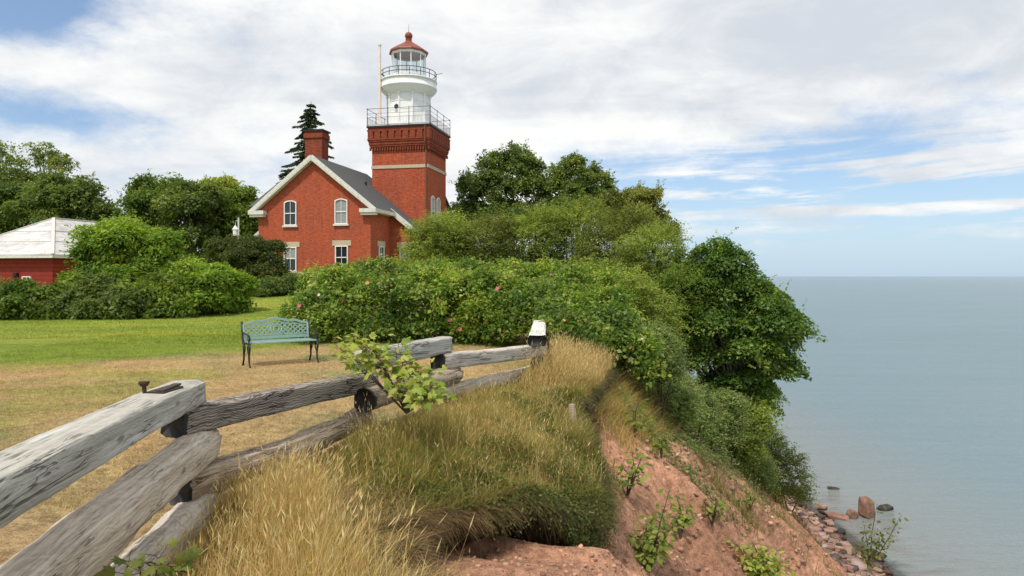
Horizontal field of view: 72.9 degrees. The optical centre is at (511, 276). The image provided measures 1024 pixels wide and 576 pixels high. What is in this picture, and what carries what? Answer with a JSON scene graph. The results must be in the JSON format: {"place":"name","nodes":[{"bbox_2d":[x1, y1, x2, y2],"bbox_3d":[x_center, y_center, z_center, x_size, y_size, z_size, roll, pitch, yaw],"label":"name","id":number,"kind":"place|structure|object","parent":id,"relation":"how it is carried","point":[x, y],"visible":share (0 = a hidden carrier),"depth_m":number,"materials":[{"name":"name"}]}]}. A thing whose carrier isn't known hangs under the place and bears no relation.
{"place":"outdoors","nodes":[
{"label":"outdoors","id":0,"kind":"place"},
{"bbox_2d":[0,297,565,519],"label":"lawn grass","id":1,"kind":"structure","parent":0,"point":[136,335],"depth_m":12.80,"materials":[{"name":"green plant"}]},
{"bbox_2d":[0,293,902,575],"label":"ground","id":2,"kind":"structure","parent":0,"point":[26,529],"depth_m":10.43,"materials":[{"name":"soil"}]},
{"bbox_2d":[0,276,10,294],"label":"shrub","id":3,"kind":"object","parent":2,"relation":"on","point":[1,284],"visible":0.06,"depth_m":27.11,"materials":[{"name":"green plant"}]},
{"bbox_2d":[0,139,38,185],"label":"aspen tree","id":4,"kind":"object","parent":2,"relation":"on","point":[11,170],"visible":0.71,"depth_m":60.02,"materials":[{"name":"green plant"}]},
{"bbox_2d":[0,175,38,233],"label":"broadleaf tree","id":5,"kind":"object","parent":2,"relation":"on","point":[8,191],"visible":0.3,"depth_m":56.49,"materials":[{"name":"green plant"}]},
{"bbox_2d":[0,277,54,320],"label":"shrub","id":6,"kind":"object","parent":2,"relation":"on","point":[17,295],"visible":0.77,"depth_m":26.30,"materials":[{"name":"green plant"}]},
{"bbox_2d":[13,141,80,184],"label":"aspen tree","id":7,"kind":"object","parent":2,"relation":"on","point":[53,159],"visible":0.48,"depth_m":61.67,"materials":[{"name":"green plant"}]},
{"bbox_2d":[18,278,77,320],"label":"shrub","id":8,"kind":"object","parent":2,"relation":"on","point":[50,313],"visible":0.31,"depth_m":26.34,"materials":[{"name":"green plant"}]},
{"bbox_2d":[0,165,127,225],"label":"broadleaf tree","id":9,"kind":"object","parent":2,"relation":"on","point":[57,195],"visible":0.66,"depth_m":54.70,"materials":[{"name":"green plant"}]},
{"bbox_2d":[40,271,115,319],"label":"shrub","id":10,"kind":"object","parent":2,"relation":"on","point":[83,289],"visible":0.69,"depth_m":26.71,"materials":[{"name":"green plant"}]},
{"bbox_2d":[0,217,159,285],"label":"shed","id":11,"kind":"structure","parent":2,"relation":"on","point":[31,251],"depth_m":40.70,"materials":[{"name":"red"}]},
{"bbox_2d":[81,279,166,319],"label":"shrub","id":12,"kind":"object","parent":2,"relation":"on","point":[122,300],"visible":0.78,"depth_m":26.53,"materials":[{"name":"green plant"}]},
{"bbox_2d":[56,210,192,285],"bbox_3d":[-16.945,-0.616,30.624,5.806,4.839,5.206,0,0,30],"label":"elder bush","id":13,"kind":"object","parent":2,"relation":"on","point":[109,246],"visible":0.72,"depth_m":30.07,"materials":[{"name":"green plant"}]},
{"bbox_2d":[114,168,183,229],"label":"broadleaf tree","id":14,"kind":"object","parent":2,"relation":"on","point":[140,189],"visible":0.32,"depth_m":64.78,"materials":[{"name":"green plant"}]},
{"bbox_2d":[128,269,202,318],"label":"shrub","id":15,"kind":"object","parent":2,"relation":"on","point":[176,306],"visible":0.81,"depth_m":27.21,"materials":[{"name":"green plant"}]},
{"bbox_2d":[166,253,206,274],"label":"shrub","id":16,"kind":"object","parent":2,"relation":"on","point":[198,259],"visible":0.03,"depth_m":30.71,"materials":[{"name":"green plant"}]},
{"bbox_2d":[148,173,230,262],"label":"broadleaf tree","id":17,"kind":"object","parent":2,"relation":"on","point":[198,204],"visible":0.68,"depth_m":61.88,"materials":[{"name":"green plant"}]},
{"bbox_2d":[166,259,245,315],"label":"shrub","id":18,"kind":"object","parent":2,"relation":"on","point":[212,277],"visible":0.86,"depth_m":28.22,"materials":[{"name":"green plant"}]},
{"bbox_2d":[191,171,244,261],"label":"broadleaf tree","id":19,"kind":"object","parent":2,"relation":"on","point":[227,181],"visible":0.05,"depth_m":69.25,"materials":[{"name":"green plant"}]},
{"bbox_2d":[199,262,260,314],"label":"shrub","id":20,"kind":"object","parent":2,"relation":"on","point":[245,283],"visible":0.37,"depth_m":29.51,"materials":[{"name":"green plant"}]},
{"bbox_2d":[207,184,262,259],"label":"broadleaf tree","id":21,"kind":"object","parent":2,"relation":"on","point":[235,207],"visible":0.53,"depth_m":64.35,"materials":[{"name":"green plant"}]},
{"bbox_2d":[232,218,238,235],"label":"yard lamp","id":22,"kind":"object","parent":2,"relation":"on","point":[235,229],"visible":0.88,"depth_m":47.42,"materials":[{"name":"white paint"}]},
{"bbox_2d":[201,232,293,279],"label":"shrub","id":23,"kind":"object","parent":2,"relation":"on","point":[255,255],"visible":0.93,"depth_m":40.11,"materials":[{"name":"green plant"}]},
{"bbox_2d":[0,320,547,575],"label":"log fence","id":24,"kind":"object","parent":2,"relation":"on","point":[91,537],"visible":0.83,"depth_m":4.29,"materials":[{"name":"grey wood"}]},
{"bbox_2d":[251,270,306,297],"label":"shrub","id":25,"kind":"object","parent":2,"relation":"on","point":[282,286],"visible":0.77,"depth_m":36.75,"materials":[{"name":"green plant"}]},
{"bbox_2d":[241,317,318,367],"bbox_3d":[-4.364,1.225,13.066,1.304,0.885,0.616,0,0,-36],"label":"park bench","id":26,"kind":"object","parent":2,"relation":"on","point":[249,342],"visible":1,"depth_m":13.20,"materials":[{"name":"paint"}]},
{"bbox_2d":[256,103,334,232],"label":"spruce tree","id":27,"kind":"object","parent":2,"relation":"on","point":[309,117],"visible":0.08,"depth_m":63.71,"materials":[{"name":"green plant"}]},
{"bbox_2d":[248,32,451,280],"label":"lighthouse","id":28,"kind":"object","parent":2,"relation":"on","point":[316,205],"visible":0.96,"depth_m":49.37,"materials":[{"name":"red brick"}]},
{"bbox_2d":[282,200,297,226],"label":"window","id":29,"kind":"structure","parent":28,"relation":"in","point":[290,207],"depth_m":47.16,"materials":[{"name":"glass"}]},
{"bbox_2d":[284,242,299,272],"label":"window","id":30,"kind":"structure","parent":28,"relation":"in","point":[293,246],"depth_m":47.15,"materials":[{"name":"white paint"}]},
{"bbox_2d":[333,199,348,225],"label":"window","id":31,"kind":"structure","parent":28,"relation":"in","point":[340,207],"depth_m":46.39,"materials":[{"name":"grey glass"}]},
{"bbox_2d":[332,240,350,267],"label":"window","id":32,"kind":"structure","parent":28,"relation":"in","point":[342,245],"depth_m":46.38,"materials":[{"name":"glass"}]},
{"bbox_2d":[377,241,384,258],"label":"window","id":33,"kind":"structure","parent":28,"relation":"in","point":[381,244],"depth_m":47.69,"materials":[{"name":"white paint"}]},
{"bbox_2d":[378,44,384,123],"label":"mast","id":34,"kind":"object","parent":28,"relation":"on","point":[379,92],"visible":0.93,"depth_m":52.54,"materials":[{"name":"white metal"}]},
{"bbox_2d":[397,242,413,263],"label":"window","id":35,"kind":"structure","parent":28,"relation":"in","point":[399,244],"depth_m":49.16,"materials":[{"name":"white paint"}]},
{"bbox_2d":[139,327,617,575],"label":"golden grass","id":36,"kind":"structure","parent":2,"relation":"on","point":[571,351],"depth_m":4.45,"materials":[{"name":"beige plant"}]},
{"bbox_2d":[93,537,204,575],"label":"maple seedling","id":37,"kind":"object","parent":36,"relation":"on","point":[188,556],"visible":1,"depth_m":3.14,"materials":[{"name":"green plant"}]},
{"bbox_2d":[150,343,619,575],"bbox_3d":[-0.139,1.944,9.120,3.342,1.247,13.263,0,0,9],"label":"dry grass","id":38,"kind":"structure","parent":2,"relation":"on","point":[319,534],"depth_m":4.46,"materials":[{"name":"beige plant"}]},
{"bbox_2d":[177,396,608,575],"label":"dry thatch","id":39,"kind":"object","parent":2,"relation":"on","point":[349,496],"visible":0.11,"depth_m":5.45,"materials":[{"name":"beige plant"}]},
{"bbox_2d":[392,202,485,265],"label":"sapling","id":40,"kind":"object","parent":2,"relation":"on","point":[426,244],"visible":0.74,"depth_m":26.17,"materials":[{"name":"green plant"}]},
{"bbox_2d":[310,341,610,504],"bbox_3d":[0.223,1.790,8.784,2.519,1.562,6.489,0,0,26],"label":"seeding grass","id":41,"kind":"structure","parent":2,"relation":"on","point":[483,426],"depth_m":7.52,"materials":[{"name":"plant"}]},
{"bbox_2d":[312,366,611,516],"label":"bank grass","id":42,"kind":"structure","parent":2,"relation":"on","point":[397,455],"depth_m":7.42,"materials":[{"name":"plant"}]},
{"bbox_2d":[328,327,456,413],"bbox_3d":[-1.219,0.971,7.095,1.369,0.877,0.929,0,0,0],"label":"maple sapling","id":43,"kind":"object","parent":42,"relation":"on","point":[416,395],"visible":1,"depth_m":7.05,"materials":[{"name":"green plant"}]},
{"bbox_2d":[450,198,483,233],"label":"tree","id":44,"kind":"object","parent":2,"relation":"on","point":[453,207],"visible":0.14,"depth_m":61.41,"materials":[{"name":"green plant"}]},
{"bbox_2d":[273,253,671,389],"bbox_3d":[-0.813,0.838,18.381,10.843,3.065,6.786,0,0,24],"label":"rose hedge","id":45,"kind":"object","parent":2,"relation":"on","point":[513,291],"visible":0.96,"depth_m":16.86,"materials":[{"name":"green plant"}]},
{"bbox_2d":[437,208,530,266],"bbox_3d":[-1.343,-0.438,28.069,4.349,4.744,4.802,0,0,0],"label":"bush","id":46,"kind":"object","parent":2,"relation":"on","point":[481,239],"visible":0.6,"depth_m":27.05,"materials":[{"name":"green plant"}]},
{"bbox_2d":[373,359,627,575],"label":"hanging thatch","id":47,"kind":"object","parent":2,"relation":"on","point":[424,522],"visible":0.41,"depth_m":6.24,"materials":[{"name":"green plant"}]},
{"bbox_2d":[447,138,555,242],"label":"broadleaf tree","id":48,"kind":"object","parent":2,"relation":"on","point":[523,167],"visible":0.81,"depth_m":58.95,"materials":[{"name":"green plant"}]},
{"bbox_2d":[417,510,605,557],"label":"hanging roots","id":49,"kind":"object","parent":2,"relation":"hanging from","point":[502,538],"visible":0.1,"depth_m":6.59,"materials":[{"name":"brown plant"}]},
{"bbox_2d":[488,198,576,275],"bbox_3d":[0.543,-0.650,29.150,4.733,5.083,4.929,0,0,0],"label":"sapling","id":50,"kind":"object","parent":2,"relation":"on","point":[531,219],"visible":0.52,"depth_m":28.15,"materials":[{"name":"green plant"}]},
{"bbox_2d":[465,402,628,552],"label":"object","id":51,"kind":"object","parent":2,"relation":"on","point":[586,540],"visible":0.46,"depth_m":7.19,"materials":[{"name":"green plant"}]},
{"bbox_2d":[427,501,689,575],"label":"soil crumbs","id":52,"kind":"object","parent":2,"relation":"on","point":[571,564],"visible":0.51,"depth_m":6.44,"materials":[{"name":"soil"}]},
{"bbox_2d":[524,194,613,270],"bbox_3d":[2.826,-0.775,29.414,4.978,5.511,4.908,0,0,-25],"label":"sapling","id":53,"kind":"object","parent":2,"relation":"on","point":[577,208],"visible":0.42,"depth_m":28.29,"materials":[{"name":"green plant"}]},
{"bbox_2d":[568,404,576,425],"bbox_3d":[0.848,2.143,9.552,0.151,0.766,0.120,0,0,0],"label":"old post","id":54,"kind":"object","parent":2,"relation":"on","point":[571,406],"visible":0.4,"depth_m":9.52,"materials":[{"name":"grey wood"}]},
{"bbox_2d":[531,149,618,245],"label":"broadleaf tree","id":55,"kind":"object","parent":2,"relation":"on","point":[582,182],"visible":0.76,"depth_m":58.65,"materials":[{"name":"green plant"}]},
{"bbox_2d":[563,199,662,282],"bbox_3d":[4.141,-0.115,27.235,4.733,5.868,5.161,0,0,0],"label":"sapling","id":56,"kind":"object","parent":2,"relation":"on","point":[627,219],"visible":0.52,"depth_m":26.37,"materials":[{"name":"green plant"}]},
{"bbox_2d":[570,253,696,360],"bbox_3d":[3.510,1.244,21.091,5.103,3.925,4.275,0,0,-44],"label":"sapling","id":57,"kind":"object","parent":2,"relation":"on","point":[652,307],"visible":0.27,"depth_m":19.98,"materials":[{"name":"green plant"}]},
{"bbox_2d":[613,448,653,498],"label":"seedling","id":58,"kind":"object","parent":2,"relation":"on","point":[631,484],"visible":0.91,"depth_m":9.79,"materials":[{"name":"green plant"}]},
{"bbox_2d":[584,179,687,286],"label":"broadleaf tree","id":59,"kind":"object","parent":2,"relation":"on","point":[637,194],"visible":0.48,"depth_m":53.03,"materials":[{"name":"green plant"}]},
{"bbox_2d":[621,396,654,437],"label":"seedling","id":60,"kind":"object","parent":2,"relation":"on","point":[633,417],"visible":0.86,"depth_m":12.29,"materials":[{"name":"green plant"}]},
{"bbox_2d":[590,359,689,457],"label":"tuft grass","id":61,"kind":"structure","parent":2,"relation":"on","point":[615,406],"depth_m":12.89,"materials":[{"name":"green plant"}]},
{"bbox_2d":[606,216,694,303],"bbox_3d":[5.129,0.869,25.380,3.782,6.117,5.406,0,0,25],"label":"sapling","id":62,"kind":"object","parent":2,"relation":"on","point":[669,238],"visible":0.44,"depth_m":24.29,"materials":[{"name":"green plant"}]},
{"bbox_2d":[618,316,697,418],"bbox_3d":[3.256,2.186,15.479,1.699,2.655,1.604,0,0,-24],"label":"willow shrub","id":63,"kind":"object","parent":2,"relation":"on","point":[673,357],"visible":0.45,"depth_m":15.25,"materials":[{"name":"green plant"}]},
{"bbox_2d":[626,487,689,572],"bbox_3d":[1.808,3.188,8.732,0.922,1.103,0.588,0,0,0],"label":"seedling","id":64,"kind":"object","parent":2,"relation":"on","point":[650,550],"visible":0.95,"depth_m":8.68,"materials":[{"name":"green plant"}]},
{"bbox_2d":[648,434,674,458],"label":"seedling","id":65,"kind":"object","parent":2,"relation":"on","point":[659,447],"visible":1,"depth_m":12.22,"materials":[{"name":"green plant"}]},
{"bbox_2d":[650,379,713,442],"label":"willow shrub","id":66,"kind":"object","parent":2,"relation":"on","point":[687,411],"visible":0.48,"depth_m":16.11,"materials":[{"name":"green plant"}]},
{"bbox_2d":[666,494,698,538],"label":"seedling","id":67,"kind":"object","parent":2,"relation":"on","point":[685,521],"visible":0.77,"depth_m":10.11,"materials":[{"name":"green plant"}]},
{"bbox_2d":[649,245,717,379],"bbox_3d":[5.690,1.676,23.295,2.867,5.564,4.402,0,0,26],"label":"sapling","id":68,"kind":"object","parent":2,"relation":"on","point":[680,283],"visible":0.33,"depth_m":22.19,"materials":[{"name":"green plant"}]},
{"bbox_2d":[662,367,733,443],"bbox_3d":[4.512,3.423,17.517,1.906,2.301,1.939,0,0,36],"label":"willow shrub","id":69,"kind":"object","parent":2,"relation":"on","point":[709,400],"visible":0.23,"depth_m":17.21,"materials":[{"name":"green plant"}]},
{"bbox_2d":[613,367,792,561],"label":"slope herbs","id":70,"kind":"object","parent":2,"relation":"on","point":[697,449],"visible":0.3,"depth_m":14.72,"materials":[{"name":"green plant"}]},
{"bbox_2d":[698,493,729,525],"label":"seedling","id":71,"kind":"object","parent":2,"relation":"on","point":[712,507],"visible":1,"depth_m":11.39,"materials":[{"name":"green plant"}]},
{"bbox_2d":[602,382,841,575],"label":"slope grass","id":72,"kind":"structure","parent":2,"relation":"on","point":[741,509],"depth_m":14.43,"materials":[{"name":"plant"}]},
{"bbox_2d":[597,426,846,575],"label":"soil clods","id":73,"kind":"object","parent":2,"relation":"on","point":[707,569],"visible":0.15,"depth_m":13.22,"materials":[{"name":"soil"}]},
{"bbox_2d":[697,385,759,463],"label":"willow shrub","id":74,"kind":"object","parent":2,"relation":"on","point":[735,409],"visible":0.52,"depth_m":19.61,"materials":[{"name":"green plant"}]},
{"bbox_2d":[667,227,827,474],"bbox_3d":[7.532,2.490,22.984,5.389,8.204,3.533,0,0,0],"label":"maple tree","id":75,"kind":"object","parent":2,"relation":"on","point":[756,327],"visible":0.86,"depth_m":22.27,"materials":[{"name":"green plant"}]},
{"bbox_2d":[736,488,760,511],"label":"seedling","id":76,"kind":"object","parent":2,"relation":"on","point":[746,497],"visible":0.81,"depth_m":14.20,"materials":[{"name":"green plant"}]},
{"bbox_2d":[717,394,786,484],"bbox_3d":[7.145,5.229,21.998,3.041,2.930,2.476,0,0,0],"label":"willow shrub","id":77,"kind":"object","parent":2,"relation":"on","point":[757,436],"visible":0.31,"depth_m":21.53,"materials":[{"name":"green plant"}]},
{"bbox_2d":[728,442,788,496],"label":"willow shrub","id":78,"kind":"object","parent":2,"relation":"on","point":[766,465],"visible":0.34,"depth_m":22.47,"materials":[{"name":"green plant"}]},
{"bbox_2d":[726,539,795,575],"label":"seedling","id":79,"kind":"object","parent":2,"relation":"on","point":[758,562],"visible":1,"depth_m":11.17,"materials":[{"name":"green plant"}]},
{"bbox_2d":[759,421,819,520],"bbox_3d":[9.748,7.349,26.021,3.598,4.052,2.762,0,0,0],"label":"willow shrub","id":80,"kind":"object","parent":2,"relation":"on","point":[796,490],"visible":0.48,"depth_m":25.47,"materials":[{"name":"green plant"}]},
{"bbox_2d":[823,519,833,525],"bbox_3d":[16.415,12.860,36.114,0.689,0.298,0.351,0,11,-11],"label":"boulder","id":81,"kind":"object","parent":2,"relation":"on","point":[829,522],"visible":0.72,"depth_m":36.02,"materials":[{"name":"pink stone"}]},
{"bbox_2d":[773,475,899,575],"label":"beach pebbles","id":82,"kind":"object","parent":2,"relation":"on","point":[853,566],"visible":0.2,"depth_m":31.92,"materials":[{"name":"stone"}]},
{"bbox_2d":[826,511,848,520],"bbox_3d":[17.469,12.954,37.243,1.136,0.389,0.486,8,18,28],"label":"boulder","id":83,"kind":"object","parent":2,"relation":"on","point":[836,515],"visible":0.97,"depth_m":37.10,"materials":[{"name":"red stone"}]},
{"bbox_2d":[837,527,845,533],"bbox_3d":[16.757,12.918,35.062,0.580,0.267,0.658,7,-2,33],"label":"boulder","id":84,"kind":"object","parent":2,"relation":"on","point":[840,530],"visible":1,"depth_m":34.92,"materials":[{"name":"grey stone"}]},
{"bbox_2d":[852,501,907,569],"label":"seedling","id":85,"kind":"object","parent":2,"relation":"on","point":[869,563],"visible":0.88,"depth_m":30.16,"materials":[{"name":"green plant"}]},
{"bbox_2d":[0,0,1023,275],"label":"sky","id":86,"kind":"structure","parent":0,"point":[837,137],"materials":[{"name":"white"}]},
{"bbox_2d":[648,276,1023,575],"bbox_3d":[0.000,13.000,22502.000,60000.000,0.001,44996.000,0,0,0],"label":"lake","id":87,"kind":"structure","parent":0,"point":[907,401],"depth_m":65.68,"materials":[{"name":"liquid"}]},
{"bbox_2d":[815,504,827,509],"bbox_3d":[17.277,12.843,38.680,0.562,0.343,0.665,0,0,32],"label":"boulder","id":88,"kind":"object","parent":87,"relation":"on","point":[821,506],"visible":0.96,"depth_m":38.49,"materials":[{"name":"pink stone"}]},
{"bbox_2d":[827,486,839,489],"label":"boulder","id":89,"kind":"object","parent":87,"relation":"in","point":[832,488],"visible":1,"depth_m":42.31,"materials":[{"name":"grey stone"}]},
{"bbox_2d":[846,508,858,518],"bbox_3d":[18.384,12.839,37.421,0.565,0.516,0.779,7,-7,39],"label":"boulder","id":90,"kind":"object","parent":87,"relation":"in","point":[851,513],"visible":0.82,"depth_m":37.18,"materials":[{"name":"red stone"}]},
{"bbox_2d":[858,496,874,517],"bbox_3d":[19.199,12.481,37.572,0.757,1.112,0.704,0,0,-23],"label":"boulder","id":91,"kind":"object","parent":87,"relation":"on","point":[865,506],"visible":0.92,"depth_m":37.31,"materials":[{"name":"red stone"}]},
{"bbox_2d":[877,504,893,510],"bbox_3d":[20.800,12.966,38.697,0.967,0.416,0.691,0,0,-17],"label":"boulder","id":92,"kind":"object","parent":87,"relation":"in","point":[888,507],"visible":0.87,"depth_m":38.47,"materials":[{"name":"grey stone"}]}
]}

